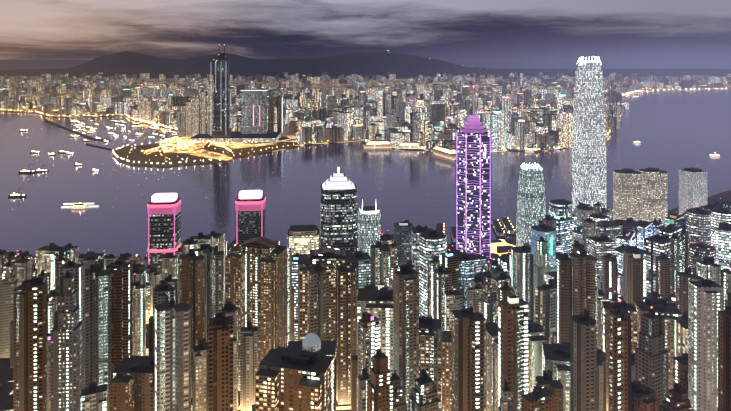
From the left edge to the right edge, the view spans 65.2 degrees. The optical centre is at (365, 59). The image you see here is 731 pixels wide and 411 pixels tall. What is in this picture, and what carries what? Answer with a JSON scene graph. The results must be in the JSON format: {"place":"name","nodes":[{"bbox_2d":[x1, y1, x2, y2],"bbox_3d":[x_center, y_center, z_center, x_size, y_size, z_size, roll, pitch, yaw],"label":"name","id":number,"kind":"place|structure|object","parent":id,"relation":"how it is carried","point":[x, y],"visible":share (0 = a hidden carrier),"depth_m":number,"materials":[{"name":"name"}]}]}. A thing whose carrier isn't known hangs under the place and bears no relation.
{"place":"outdoors","nodes":[
{"label":"outdoors","id":0,"kind":"place"},
{"bbox_2d":[44,120,112,150],"bbox_3d":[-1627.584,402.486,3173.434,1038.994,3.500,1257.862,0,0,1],"label":"breakwater","id":1,"kind":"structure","parent":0,"point":[76,132],"depth_m":2988.62,"materials":[{"name":"concrete"}]},
{"bbox_2d":[112,136,297,166],"bbox_3d":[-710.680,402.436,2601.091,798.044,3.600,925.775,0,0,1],"label":"peninsula","id":2,"kind":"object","parent":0,"point":[137,156],"depth_m":2417.88,"materials":[{"name":"brown soil"}]},
{"bbox_2d":[145,136,276,160],"bbox_3d":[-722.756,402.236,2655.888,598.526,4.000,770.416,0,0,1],"label":"illuminated park ground","id":3,"kind":"structure","parent":0,"point":[199,153],"depth_m":2638.53,"materials":[{"name":"yellow"}]},
{"bbox_2d":[0,64,730,266],"bbox_3d":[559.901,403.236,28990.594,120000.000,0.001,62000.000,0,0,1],"label":"water","id":4,"kind":"structure","parent":0,"point":[673,132],"depth_m":1991.60,"materials":[{"name":"liquid"}]},
{"bbox_2d":[61,203,98,207],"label":"boat lights","id":5,"kind":"object","parent":4,"relation":"on","point":[75,203],"visible":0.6,"depth_m":1564.11},
{"bbox_2d":[8,96,719,208],"bbox_3d":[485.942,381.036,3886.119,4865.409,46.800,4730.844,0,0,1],"label":"boats","id":6,"kind":"object","parent":4,"relation":"on","point":[446,152],"visible":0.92,"depth_m":2589.33,"materials":[{"name":"white painted metal"},{"name":"glowing light"}]},
{"bbox_2d":[0,44,730,151],"bbox_3d":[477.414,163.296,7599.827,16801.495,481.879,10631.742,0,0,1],"label":"city buildings","id":7,"kind":"structure","parent":0,"point":[420,113],"depth_m":3781.00,"materials":[{"name":"concrete"}]},
{"bbox_2d":[0,51,730,78],"bbox_3d":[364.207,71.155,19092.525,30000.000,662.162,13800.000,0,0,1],"label":"mountain terrain","id":8,"kind":"structure","parent":0,"point":[364,64],"depth_m":14742.80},
{"bbox_2d":[0,76,730,167],"bbox_3d":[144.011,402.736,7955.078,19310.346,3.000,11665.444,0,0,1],"label":"kowloon ground","id":9,"kind":"structure","parent":0,"point":[288,139],"depth_m":7481.39,"materials":[{"name":"grey"}]},
{"bbox_2d":[1,50,726,164],"bbox_3d":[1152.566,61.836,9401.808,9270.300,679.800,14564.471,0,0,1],"label":"street lamps","id":10,"kind":"object","parent":9,"relation":"on","point":[175,128],"visible":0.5,"depth_m":2671.31,"materials":[{"name":"glowing light"},{"name":"metal"}]},
{"bbox_2d":[0,0,730,63],"label":"sky","id":11,"kind":"structure","parent":0,"point":[31,31],"materials":[{"name":"grey"}]},
{"bbox_2d":[146,190,730,410],"bbox_3d":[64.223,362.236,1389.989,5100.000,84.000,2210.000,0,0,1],"label":"ground","id":12,"kind":"structure","parent":0,"point":[499,247],"depth_m":1231.34,"materials":[{"name":"grey"}]},
{"bbox_2d":[0,56,730,410],"bbox_3d":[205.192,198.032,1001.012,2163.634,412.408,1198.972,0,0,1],"label":"skyscrapers","id":13,"kind":"structure","parent":12,"relation":"on","point":[582,300],"depth_m":583.51,"materials":[{"name":"concrete"}]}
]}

